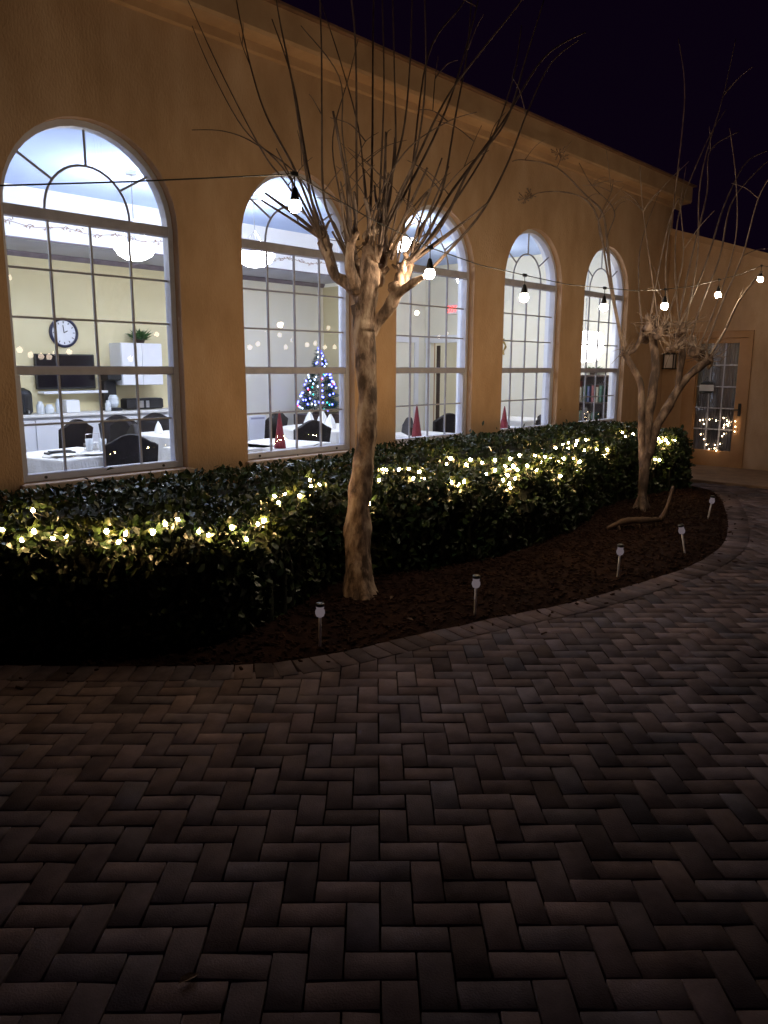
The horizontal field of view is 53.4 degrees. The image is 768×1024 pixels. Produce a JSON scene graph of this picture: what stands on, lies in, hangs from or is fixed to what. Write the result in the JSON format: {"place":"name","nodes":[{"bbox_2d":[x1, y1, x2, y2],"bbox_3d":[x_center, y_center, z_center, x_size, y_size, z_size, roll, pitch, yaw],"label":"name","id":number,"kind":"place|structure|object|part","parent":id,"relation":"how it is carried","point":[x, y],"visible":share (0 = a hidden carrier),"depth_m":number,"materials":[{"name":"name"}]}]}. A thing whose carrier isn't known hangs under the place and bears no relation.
{"place":"outdoors","nodes":[
{"label":"outdoors","id":0,"kind":"place"},
{"bbox_2d":[0,483,748,682],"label":"paving border","id":1,"kind":"object","parent":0,"point":[730,549],"visible":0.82,"depth_m":4.48,"materials":[{"name":"brick"}]},
{"bbox_2d":[0,485,754,689],"bbox_3d":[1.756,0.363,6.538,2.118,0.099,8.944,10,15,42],"label":"mulch","id":2,"kind":"object","parent":0,"point":[405,603],"visible":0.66,"depth_m":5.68,"materials":[{"name":"brown plant"}]},
{"bbox_2d":[0,409,637,550],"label":"back hedge","id":3,"kind":"object","parent":2,"relation":"on","point":[187,484],"visible":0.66,"depth_m":6.31,"materials":[{"name":"green plant"}]},
{"bbox_2d":[315,602,324,646],"bbox_3d":[-0.366,0.661,4.375,0.055,0.300,0.056,12,16,42],"label":"solar stake light","id":4,"kind":"object","parent":2,"relation":"on","point":[319,611],"visible":0.98,"depth_m":4.34,"materials":[{"name":"metal"}]},
{"bbox_2d":[0,423,695,657],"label":"front hedge","id":5,"kind":"object","parent":2,"relation":"on","point":[175,583],"visible":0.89,"depth_m":4.79,"materials":[{"name":"green plant"}]},
{"bbox_2d":[0,432,675,543],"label":"fairy lights","id":6,"kind":"object","parent":5,"relation":"attached to","point":[106,531],"visible":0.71,"depth_m":5.59,"materials":[{"name":"yellow"}]},
{"bbox_2d":[188,0,585,600],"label":"crape myrtle tree","id":7,"kind":"object","parent":2,"relation":"on","point":[361,281],"visible":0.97,"depth_m":5.25,"materials":[{"name":"brown plant"}]},
{"bbox_2d":[472,574,479,614],"bbox_3d":[0.594,0.553,4.961,0.055,0.300,0.056,10,13,42],"label":"solar stake light","id":8,"kind":"object","parent":2,"relation":"on","point":[476,581],"visible":0.99,"depth_m":4.93,"materials":[{"name":"silver plastic"}]},
{"bbox_2d":[616,544,623,576],"bbox_3d":[1.797,0.391,5.844,0.055,0.300,0.056,12,15,42],"label":"solar stake light","id":9,"kind":"object","parent":2,"relation":"on","point":[620,550],"visible":0.97,"depth_m":5.81,"materials":[{"name":"silver plastic"}]},
{"bbox_2d":[512,38,767,511],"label":"crape myrtle","id":10,"kind":"object","parent":2,"relation":"on","point":[655,330],"visible":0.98,"depth_m":8.54,"materials":[{"name":"brown plant"}]},
{"bbox_2d":[606,486,674,529],"bbox_3d":[2.532,-0.004,7.526,0.789,0.477,0.089,-3,11,-18],"label":"fallen branch","id":11,"kind":"object","parent":2,"relation":"on","point":[638,521],"visible":0.97,"depth_m":7.53,"materials":[{"name":"brown wood"}]},
{"bbox_2d":[678,524,685,552],"bbox_3d":[2.588,0.251,6.612,0.055,0.300,0.056,-3,11,45],"label":"solar stake light","id":12,"kind":"object","parent":2,"relation":"on","point":[681,530],"visible":0.94,"depth_m":6.59,"materials":[{"name":"silver plastic"}]},
{"bbox_2d":[707,495,715,518],"bbox_3d":[3.456,-0.029,8.101,0.055,0.300,0.056,19,17,40],"label":"solar stake light","id":13,"kind":"object","parent":2,"relation":"on","point":[712,499],"visible":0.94,"depth_m":8.07,"materials":[{"name":"silver plastic"}]},
{"bbox_2d":[0,483,767,1023],"bbox_3d":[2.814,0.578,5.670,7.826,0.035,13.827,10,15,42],"label":"paving","id":14,"kind":"structure","parent":0,"point":[596,783],"depth_m":2.68,"materials":[{"name":"brick"}]},
{"bbox_2d":[178,972,197,983],"bbox_3d":[-0.517,1.233,2.023,0.026,0.009,0.059,10,15,42],"label":"fallen leaf","id":15,"kind":"object","parent":14,"relation":"on","point":[188,976],"visible":1,"depth_m":2.03,"materials":[{"name":"brown plant"}]},
{"bbox_2d":[0,0,767,509],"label":"restaurant building","id":16,"kind":"structure","parent":14,"relation":"on","point":[102,90],"depth_m":8.35,"materials":[{"name":"paint"}]},
{"bbox_2d":[49,320,77,347],"bbox_3d":[-4.354,-2.440,10.401,0.043,0.396,0.396,10,15,42],"label":"wall clock","id":17,"kind":"object","parent":16,"relation":"attached to","point":[67,333],"depth_m":10.42,"materials":[{"name":"white plastic"}]},
{"bbox_2d":[33,354,95,389],"bbox_3d":[-4.360,-1.922,10.461,0.052,0.470,0.820,10,15,42],"label":"television","id":18,"kind":"object","parent":16,"relation":"attached to","point":[68,381],"visible":0.82,"depth_m":10.44,"materials":[{"name":"black plastic"}]},
{"bbox_2d":[38,390,107,393],"bbox_3d":[-4.273,-1.651,10.526,0.197,0.035,0.900,10,15,42],"label":"wall shelf","id":19,"kind":"object","parent":16,"relation":"attached to","point":[71,392],"depth_m":10.42,"materials":[{"name":"white wood"}]},
{"bbox_2d":[58,419,92,448],"bbox_3d":[-3.925,-0.661,9.345,0.584,0.961,0.500,5,12,23],"label":"dining chair","id":20,"kind":"object","parent":16,"relation":"on","point":[74,435],"visible":0.29,"depth_m":9.15,"materials":[{"name":"fabric"}]},
{"bbox_2d":[23,408,168,451],"bbox_3d":[-3.975,-0.918,10.692,0.596,0.965,3.010,10,15,42],"label":"kitchen counter","id":21,"kind":"object","parent":16,"relation":"on","point":[41,437],"visible":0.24,"depth_m":9.94,"materials":[{"name":"white"}]},
{"bbox_2d":[21,388,32,414],"bbox_3d":[-4.642,-1.429,9.857,0.243,0.340,0.220,1,11,4],"label":"coffee urn","id":22,"kind":"object","parent":21,"relation":"on","point":[27,403],"visible":0.66,"depth_m":9.80,"materials":[{"name":"grey metal"}]},
{"bbox_2d":[24,421,36,451],"bbox_3d":[-4.620,-0.740,9.639,0.020,0.800,0.470,10,15,42],"label":"door","id":23,"kind":"structure","parent":21,"relation":"in","point":[30,438],"depth_m":9.72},
{"bbox_2d":[36,401,44,413],"bbox_3d":[-4.497,-1.364,9.998,0.097,0.160,0.100,10,15,42],"label":"glass jar","id":24,"kind":"object","parent":21,"relation":"on","point":[40,409],"visible":1,"depth_m":9.96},
{"bbox_2d":[44,404,54,413],"bbox_3d":[-4.415,-1.360,10.088,0.117,0.120,0.120,10,15,42],"label":"glass jar","id":25,"kind":"object","parent":21,"relation":"on","point":[49,409],"visible":1,"depth_m":10.05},
{"bbox_2d":[35,419,71,450],"bbox_3d":[-4.285,-0.805,9.990,0.020,0.800,0.470,10,15,42],"label":"door","id":26,"kind":"structure","parent":21,"relation":"in","point":[47,435],"depth_m":9.88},
{"bbox_2d":[55,399,62,412],"bbox_3d":[-4.325,-1.412,10.174,0.088,0.190,0.090,10,15,42],"label":"glass jar","id":27,"kind":"object","parent":21,"relation":"on","point":[57,406],"visible":0.56,"depth_m":10.14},
{"bbox_2d":[62,399,79,412],"bbox_3d":[-4.239,-1.432,10.339,0.160,0.170,0.180,10,15,42],"label":"canister","id":28,"kind":"object","parent":21,"relation":"on","point":[71,406],"visible":0.9,"depth_m":10.28,"materials":[{"name":"white ceramic"}]},
{"bbox_2d":[78,417,106,441],"bbox_3d":[-3.950,-0.870,10.342,0.020,0.800,0.470,10,15,42],"label":"door","id":29,"kind":"structure","parent":21,"relation":"in","point":[95,437],"depth_m":10.33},
{"bbox_2d":[105,400,110,410],"bbox_3d":[-3.854,-1.484,10.673,0.078,0.150,0.080,10,15,42],"label":"glass jar","id":30,"kind":"object","parent":21,"relation":"on","point":[107,405],"visible":1,"depth_m":10.64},
{"bbox_2d":[101,375,122,410],"bbox_3d":[-3.851,-1.696,10.799,0.240,0.520,0.200,10,15,42],"label":"coffee maker","id":31,"kind":"object","parent":21,"relation":"on","point":[108,382],"visible":0.8,"depth_m":10.76,"materials":[{"name":"black plastic"}]},
{"bbox_2d":[108,416,137,421],"bbox_3d":[-3.615,-0.935,10.693,0.020,0.800,0.470,10,15,42],"label":"door","id":32,"kind":"structure","parent":21,"relation":"in","point":[130,417],"depth_m":10.70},
{"bbox_2d":[120,397,162,409],"bbox_3d":[-3.520,-1.582,11.131,0.187,0.155,0.580,10,15,42],"label":"toaster","id":33,"kind":"object","parent":21,"relation":"on","point":[145,403],"visible":0.84,"depth_m":11.04,"materials":[{"name":"black plastic"}]},
{"bbox_2d":[0,119,194,493],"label":"window","id":34,"kind":"structure","parent":16,"relation":"in","point":[165,231],"depth_m":5.79,"materials":[{"name":"white plastic"}]},
{"bbox_2d":[98,415,136,443],"bbox_3d":[-3.334,-0.763,9.899,0.500,0.961,0.584,-8,14,-38],"label":"dining chair","id":35,"kind":"object","parent":16,"relation":"on","point":[107,425],"visible":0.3,"depth_m":9.91,"materials":[{"name":"fabric"}]},
{"bbox_2d":[110,417,131,441],"bbox_3d":[-3.401,-0.661,9.359,0.500,0.961,0.584,10,14,41],"label":"dining chair","id":36,"kind":"object","parent":16,"relation":"on","point":[119,429],"visible":0.32,"depth_m":9.47,"materials":[{"name":"fabric"}]},
{"bbox_2d":[105,434,158,465],"bbox_3d":[-2.485,-0.308,7.508,0.500,0.961,0.584,-4,12,-22],"label":"dining chair","id":37,"kind":"object","parent":16,"relation":"on","point":[122,450],"visible":0.41,"depth_m":7.19,"materials":[{"name":"fabric"}]},
{"bbox_2d":[127,424,138,434],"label":"dining chair","id":38,"kind":"object","parent":16,"relation":"on","point":[133,429],"visible":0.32,"depth_m":8.36,"materials":[{"name":"fabric"}]},
{"bbox_2d":[113,170,155,260],"bbox_3d":[-2.664,-3.138,8.117,0.440,0.902,0.440,10,15,42],"label":"bowl pendant","id":39,"kind":"object","parent":16,"relation":"hanging from","point":[141,251],"visible":0.94,"depth_m":8.05,"materials":[{"name":"metal"}]},
{"bbox_2d":[109,343,162,384],"bbox_3d":[-3.584,-2.142,11.075,0.337,0.590,0.640,10,15,42],"label":"wall cabinet","id":40,"kind":"object","parent":16,"relation":"attached to","point":[148,354],"depth_m":10.91,"materials":[{"name":"white wood"}]},
{"bbox_2d":[120,343,143,384],"bbox_3d":[-3.577,-2.100,10.854,0.018,0.580,0.312,10,15,42],"label":"door","id":41,"kind":"structure","parent":40,"relation":"in","point":[127,349],"depth_m":10.82,"materials":[{"name":"white wood"}]},
{"bbox_2d":[125,329,152,342],"bbox_3d":[-3.538,-2.556,11.058,0.452,0.226,0.436,10,15,42],"label":"potted plant","id":42,"kind":"object","parent":40,"relation":"on","point":[141,336],"visible":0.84,"depth_m":11.01,"materials":[{"name":"green plant"}]},
{"bbox_2d":[141,344,162,384],"bbox_3d":[-3.359,-2.142,11.082,0.018,0.580,0.312,10,15,42],"label":"door","id":43,"kind":"structure","parent":40,"relation":"in","point":[151,353],"depth_m":11.07,"materials":[{"name":"white wood"}]},
{"bbox_2d":[137,413,168,431],"bbox_3d":[-3.008,-0.854,10.384,0.500,0.961,0.584,-7,13,-32],"label":"dining chair","id":44,"kind":"object","parent":16,"relation":"on","point":[148,425],"visible":0.24,"depth_m":10.47,"materials":[{"name":"fabric"}]},
{"bbox_2d":[247,415,265,440],"bbox_3d":[-2.157,-1.381,12.921,0.100,0.500,0.360,10,15,42],"label":"wall heater","id":45,"kind":"object","parent":16,"relation":"attached to","point":[256,426],"depth_m":12.85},
{"bbox_2d":[242,195,274,267],"bbox_3d":[-1.569,-3.390,9.258,0.480,0.822,0.480,10,15,42],"label":"bowl pendant","id":46,"kind":"object","parent":16,"relation":"hanging from","point":[254,259],"visible":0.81,"depth_m":9.16,"materials":[{"name":"metal"}]},
{"bbox_2d":[264,411,287,438],"bbox_3d":[-1.755,-0.988,11.118,0.584,0.961,0.500,5,12,25],"label":"dining chair","id":47,"kind":"object","parent":16,"relation":"on","point":[284,418],"visible":0.28,"depth_m":10.86,"materials":[{"name":"fabric"}]},
{"bbox_2d":[242,171,351,466],"bbox_3d":[-0.789,-1.780,7.125,0.210,2.617,1.405,10,15,42],"label":"window","id":48,"kind":"structure","parent":16,"relation":"in","point":[248,244],"depth_m":7.28,"materials":[{"name":"white plastic"}]},
{"bbox_2d":[293,420,330,441],"bbox_3d":[-1.002,-0.672,9.464,0.500,0.961,0.584,-7,13,-35],"label":"dining chair","id":49,"kind":"object","parent":16,"relation":"on","point":[309,430],"visible":0.37,"depth_m":9.17,"materials":[{"name":"fabric"}]},
{"bbox_2d":[294,412,338,424],"bbox_3d":[-1.031,-1.313,13.283,0.458,0.800,1.000,10,15,42],"label":"dining chair","id":50,"kind":"object","parent":16,"relation":"on","point":[302,417],"visible":0.08,"depth_m":12.94,"materials":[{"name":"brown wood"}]},
{"bbox_2d":[297,346,338,413],"bbox_3d":[-1.090,-2.235,12.963,0.815,1.125,0.822,10,15,42],"label":"christmas tree","id":51,"kind":"object","parent":50,"relation":"on","point":[329,399],"visible":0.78,"depth_m":12.90,"materials":[{"name":"green plastic"}]},
{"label":"door","id":52,"kind":"part","parent":50,"relation":"part of","materials":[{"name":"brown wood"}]},
{"bbox_2d":[0,171,767,310],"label":"string lights","id":53,"kind":"object","parent":16,"relation":"hanging from","point":[295,207],"visible":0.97,"depth_m":4.87,"materials":[{"name":"black"}]},
{"bbox_2d":[398,237,411,251],"bbox_3d":[0.209,-3.854,10.654,0.480,0.428,0.480,10,15,42],"label":"bowl pendant","id":54,"kind":"object","parent":16,"relation":"hanging from","point":[406,243],"visible":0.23,"depth_m":10.52,"materials":[{"name":"glass"}]},
{"bbox_2d":[396,343,413,431],"bbox_3d":[0.331,-2.379,15.530,0.010,2.070,0.810,10,15,42],"label":"inner door","id":55,"kind":"structure","parent":16,"relation":"in","point":[402,349],"depth_m":15.56,"materials":[{"name":"paint"}]},
{"bbox_2d":[401,417,412,435],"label":"dining chair","id":56,"kind":"object","parent":16,"relation":"on","point":[405,427],"visible":0.23,"depth_m":9.65,"materials":[{"name":"fabric"}]},
{"bbox_2d":[396,205,468,447],"bbox_3d":[0.553,-2.041,8.533,0.210,2.617,1.405,10,15,42],"label":"window","id":57,"kind":"structure","parent":16,"relation":"in","point":[463,274],"depth_m":8.79,"materials":[{"name":"white plastic"}]},
{"bbox_2d":[436,346,440,418],"bbox_3d":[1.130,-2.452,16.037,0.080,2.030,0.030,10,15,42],"label":"open door","id":58,"kind":"structure","parent":16,"relation":"in","point":[438,347],"depth_m":15.98,"materials":[{"name":"brown wood"}]},
{"bbox_2d":[433,413,455,432],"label":"dining chair","id":59,"kind":"object","parent":16,"relation":"on","point":[438,424],"visible":0.32,"depth_m":10.65,"materials":[{"name":"fabric"}]},
{"bbox_2d":[445,304,457,314],"bbox_3d":[1.365,-4.049,15.255,0.340,0.200,0.059,10,15,42],"label":"exit sign","id":60,"kind":"object","parent":16,"relation":"attached to","point":[452,311],"visible":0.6,"depth_m":15.23,"materials":[{"name":"red plastic"}]},
{"bbox_2d":[500,229,556,433],"bbox_3d":[1.894,-2.302,9.940,0.210,2.617,1.405,10,15,42],"label":"window","id":61,"kind":"structure","parent":16,"relation":"in","point":[552,288],"depth_m":10.17,"materials":[{"name":"white plastic"}]},
{"bbox_2d":[535,415,540,424],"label":"dining chair","id":62,"kind":"object","parent":16,"relation":"on","point":[538,421],"visible":0.1,"depth_m":10.82,"materials":[{"name":"leather"}]},
{"bbox_2d":[579,408,587,420],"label":"dining chair","id":63,"kind":"object","parent":16,"relation":"on","point":[585,413],"visible":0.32,"depth_m":12.19,"materials":[{"name":"leather"}]},
{"bbox_2d":[581,271,603,361],"bbox_3d":[3.256,-3.384,12.270,0.600,1.917,0.600,10,15,42],"label":"drum pendant","id":64,"kind":"object","parent":16,"relation":"hanging from","point":[591,352],"visible":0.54,"depth_m":12.15,"materials":[{"name":"fabric"}]},
{"bbox_2d":[579,375,608,418],"bbox_3d":[3.687,-1.637,13.298,1.040,1.465,0.300,10,15,42],"label":"bookcase","id":65,"kind":"object","parent":16,"relation":"on","point":[600,380],"visible":0.1,"depth_m":13.35,"materials":[{"name":"brown wood"}]},
{"bbox_2d":[579,387,583,401],"bbox_3d":[3.472,-2.064,13.396,0.060,0.257,0.180,10,15,42],"label":"book","id":66,"kind":"object","parent":65,"relation":"on","point":[581,394],"visible":0.53,"depth_m":13.33,"materials":[{"name":"brown paper"}]},
{"bbox_2d":[583,385,590,401],"bbox_3d":[3.540,-2.066,13.331,0.044,0.284,0.180,10,15,42],"label":"book","id":67,"kind":"object","parent":65,"relation":"on","point":[585,393],"visible":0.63,"depth_m":13.27,"materials":[{"name":"green paper"}]},
{"bbox_2d":[587,386,591,401],"bbox_3d":[3.591,-2.050,13.285,0.039,0.270,0.180,10,15,42],"label":"book","id":68,"kind":"object","parent":65,"relation":"on","point":[589,388],"visible":0.63,"depth_m":13.22,"materials":[{"name":"blue paper"}]},
{"bbox_2d":[591,385,598,401],"bbox_3d":[3.652,-2.047,13.228,0.045,0.286,0.180,10,15,42],"label":"book","id":69,"kind":"object","parent":65,"relation":"on","point":[592,394],"visible":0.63,"depth_m":13.17,"materials":[{"name":"red paper"}]},
{"bbox_2d":[595,387,598,401],"bbox_3d":[3.713,-2.025,13.174,0.043,0.263,0.180,10,15,42],"label":"book","id":70,"kind":"object","parent":65,"relation":"on","point":[597,394],"visible":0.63,"depth_m":13.11,"materials":[{"name":"brown paper"}]},
{"bbox_2d":[598,386,606,402],"bbox_3d":[3.757,-2.027,13.131,0.048,0.284,0.180,10,15,42],"label":"book","id":71,"kind":"object","parent":65,"relation":"on","point":[601,392],"visible":0.7,"depth_m":13.08,"materials":[{"name":"green paper"}]},
{"bbox_2d":[578,247,624,423],"bbox_3d":[3.236,-2.563,11.348,0.210,2.617,1.405,10,15,42],"label":"window","id":72,"kind":"structure","parent":16,"relation":"in","point":[619,298],"depth_m":11.60,"materials":[{"name":"white plastic"}]},
{"bbox_2d":[662,352,677,368],"bbox_3d":[4.755,-2.527,12.724,0.220,0.295,0.143,10,15,42],"label":"wall lantern","id":73,"kind":"object","parent":16,"relation":"attached to","point":[671,362],"depth_m":12.70,"materials":[{"name":"black plastic"}]},
{"bbox_2d":[699,378,713,393],"bbox_3d":[5.244,-2.061,12.414,0.230,0.267,0.014,10,15,42],"label":"door plaque","id":74,"kind":"object","parent":16,"relation":"attached to","point":[706,387],"depth_m":12.41,"materials":[{"name":"beige plastic"}]},
{"bbox_2d":[679,330,754,468],"bbox_3d":[5.365,-1.810,12.401,1.050,2.190,0.164,10,15,42],"label":"door","id":75,"kind":"structure","parent":16,"relation":"in","point":[729,398],"depth_m":12.38,"materials":[{"name":"orange paint"}]},
{"bbox_2d":[700,417,735,450],"bbox_3d":[5.399,-1.264,12.409,0.580,0.554,0.019,10,15,42],"label":"heart light","id":76,"kind":"object","parent":16,"relation":"attached to","point":[723,427],"visible":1,"depth_m":12.38,"materials":[{"name":"white"}]},
{"bbox_3d":[-3.047,-0.197,7.494,0.920,0.742,0.920,6,12,28],"label":"dining table","id":77,"kind":"object","parent":16,"relation":"on","visible":0},
{"bbox_2d":[26,447,102,473],"bbox_3d":[-3.046,-0.383,7.459,1.039,0.380,1.040,6,12,28],"label":"tablecloth","id":78,"kind":"object","parent":77,"relation":"on","point":[37,462],"visible":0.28,"depth_m":7.01,"materials":[{"name":"white fabric"}]},
{"bbox_2d":[44,450,75,454],"bbox_3d":[-3.128,-0.579,7.376,0.120,0.029,0.260,10,15,42],"label":"menu folder","id":79,"kind":"object","parent":78,"relation":"on","point":[57,451],"visible":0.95,"depth_m":7.32,"materials":[{"name":"black plastic"}]},
{"bbox_2d":[42,453,80,458],"bbox_3d":[-2.994,-0.529,7.145,0.250,0.018,0.324,5,12,25],"label":"place setting","id":80,"kind":"object","parent":78,"relation":"on","point":[61,454],"visible":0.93,"depth_m":7.16,"materials":[{"name":"ceramic"}]},
{"bbox_2d":[73,451,102,456],"bbox_3d":[-2.772,-0.558,7.305,0.250,0.018,0.324,5,12,25],"label":"place setting","id":81,"kind":"object","parent":78,"relation":"on","point":[94,453],"visible":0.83,"depth_m":7.34,"materials":[{"name":"ceramic"}]},
{"bbox_2d":[85,438,92,450],"bbox_3d":[-2.939,-0.670,7.624,0.074,0.120,0.076,10,15,42],"label":"tumbler","id":82,"kind":"object","parent":78,"relation":"on","point":[89,443],"visible":0.99,"depth_m":7.60,"materials":[{"name":"glass"}]},
{"bbox_2d":[84,433,99,449],"bbox_3d":[-2.942,-0.710,7.717,0.096,0.162,0.146,10,15,42],"label":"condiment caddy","id":83,"kind":"object","parent":78,"relation":"on","point":[95,445],"visible":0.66,"depth_m":7.71,"materials":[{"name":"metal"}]},
{"bbox_2d":[98,439,105,450],"bbox_3d":[-2.804,-0.669,7.622,0.074,0.120,0.076,10,15,42],"label":"tumbler","id":84,"kind":"object","parent":78,"relation":"on","point":[100,443],"visible":0.53,"depth_m":7.59,"materials":[{"name":"glass"}]},
{"bbox_3d":[-2.585,-0.632,9.803,1.000,0.742,1.000,8,13,37],"label":"dining table","id":85,"kind":"object","parent":16,"relation":"on","visible":0},
{"bbox_2d":[141,430,169,460],"bbox_3d":[-2.584,-0.818,9.768,1.130,0.380,1.130,8,13,37],"label":"tablecloth","id":86,"kind":"object","parent":85,"relation":"on","point":[162,440],"visible":0.16,"depth_m":9.24,"materials":[{"name":"white fabric"}]},
{"bbox_2d":[154,421,162,432],"bbox_3d":[-2.865,-1.081,9.710,0.108,0.150,0.107,10,15,42],"label":"napkin","id":87,"kind":"object","parent":86,"relation":"on","point":[158,428],"visible":1,"depth_m":9.68,"materials":[{"name":"white fabric"}]},
{"bbox_3d":[-1.724,-0.319,8.163,0.850,0.742,0.850,8,13,37],"label":"dining table","id":88,"kind":"object","parent":16,"relation":"on","visible":0},
{"bbox_2d":[161,444,272,460],"bbox_3d":[-1.724,-0.504,8.128,0.960,0.380,0.960,8,13,37],"label":"tablecloth","id":89,"kind":"object","parent":88,"relation":"on","point":[166,454],"visible":0.12,"depth_m":7.98,"materials":[{"name":"white fabric"}]},
{"bbox_3d":[-1.221,-0.390,8.548,0.900,0.742,0.900,7,13,31],"label":"dining table","id":90,"kind":"object","parent":16,"relation":"on","visible":0},
{"bbox_2d":[248,438,331,450],"bbox_3d":[-1.220,-0.575,8.513,1.017,0.380,1.017,7,13,31],"label":"tablecloth","id":91,"kind":"object","parent":90,"relation":"on","point":[290,444],"visible":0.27,"depth_m":8.47,"materials":[{"name":"white fabric"}]},
{"bbox_2d":[274,410,285,448],"bbox_3d":[-1.081,-0.857,7.924,0.124,0.390,0.124,10,15,42],"label":"red cone","id":92,"kind":"object","parent":91,"relation":"on","point":[279,443],"visible":0.89,"depth_m":7.90,"materials":[{"name":"fabric"}]},
{"bbox_3d":[-0.711,-0.834,10.907,1.500,0.742,1.500,10,15,42],"label":"dining table","id":93,"kind":"object","parent":16,"relation":"on","visible":0},
{"bbox_2d":[283,423,338,444],"bbox_3d":[-0.710,-1.021,10.880,1.680,0.380,1.675,10,15,42],"label":"tablecloth","id":94,"kind":"object","parent":93,"relation":"on","point":[289,429],"visible":0.05,"depth_m":10.34,"materials":[{"name":"white fabric"}]},
{"bbox_2d":[304,412,313,422],"bbox_3d":[-1.058,-1.335,10.955,0.166,0.200,0.163,10,15,42],"label":"napkin","id":95,"kind":"object","parent":94,"relation":"on","point":[309,416],"visible":0.43,"depth_m":10.92,"materials":[{"name":"white fabric"}]},
{"bbox_2d":[318,411,326,423],"bbox_3d":[-0.889,-1.381,11.204,0.166,0.200,0.163,10,15,42],"label":"napkin","id":96,"kind":"object","parent":94,"relation":"on","point":[324,417],"visible":0.35,"depth_m":11.15,"materials":[{"name":"white fabric"}]},
{"bbox_2d":[325,414,335,428],"bbox_3d":[-0.723,-1.237,10.445,0.166,0.200,0.163,10,15,42],"label":"napkin","id":97,"kind":"object","parent":94,"relation":"on","point":[330,422],"visible":0.85,"depth_m":10.40,"materials":[{"name":"white fabric"}]},
{"bbox_3d":[0.493,-0.620,9.799,0.800,0.742,0.800,10,15,42],"label":"dining table","id":98,"kind":"object","parent":16,"relation":"on","visible":0},
{"bbox_2d":[396,431,448,438],"bbox_3d":[0.493,-0.805,9.764,0.904,0.380,0.904,10,15,42],"label":"tablecloth","id":99,"kind":"object","parent":98,"relation":"on","point":[402,435],"visible":0.11,"depth_m":9.80,"materials":[{"name":"white fabric"}]},
{"bbox_2d":[412,406,421,436],"bbox_3d":[0.392,-1.089,9.153,0.124,0.400,0.124,10,15,42],"label":"red cone","id":100,"kind":"object","parent":99,"relation":"on","point":[416,431],"visible":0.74,"depth_m":9.13,"materials":[{"name":"fabric"}]},
{"bbox_3d":[2.195,-1.195,12.879,0.900,0.742,0.900,10,15,42],"label":"dining table","id":101,"kind":"object","parent":16,"relation":"on","visible":0},
{"bbox_2d":[500,416,536,426],"bbox_3d":[2.196,-1.381,12.844,1.017,0.380,1.017,10,15,42],"label":"tablecloth","id":102,"kind":"object","parent":101,"relation":"on","point":[516,421],"visible":0.16,"depth_m":12.34,"materials":[{"name":"white fabric"}]},
{"bbox_2d":[281,0,767,252],"label":"sky","id":103,"kind":"structure","parent":0,"point":[620,86],"materials":[{"name":"black"}]},
{"bbox_2d":[591,412,599,419],"bbox_3d":[3.671,-1.581,13.296,0.068,0.307,0.180,10,15,42],"label":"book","id":104,"kind":"object","parent":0,"point":[597,415],"visible":0.3,"depth_m":13.23,"materials":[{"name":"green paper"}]},
{"bbox_2d":[689,464,767,489],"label":"landing","id":105,"kind":"object","parent":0,"point":[747,478],"visible":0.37,"depth_m":11.30,"materials":[{"name":"brown concrete"}]},
{"bbox_3d":[1.590,-1.005,10.843,0.847,0.380,0.904,10,15,42],"label":"tablecloth","id":106,"kind":"object","parent":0,"visible":0},
{"bbox_2d":[500,406,507,428],"bbox_3d":[1.650,-1.295,10.480,0.124,0.320,0.124,10,15,42],"label":"red cone","id":107,"kind":"object","parent":106,"relation":"on","point":[504,423],"visible":0.79,"depth_m":10.45,"materials":[{"name":"fabric"}]}
]}

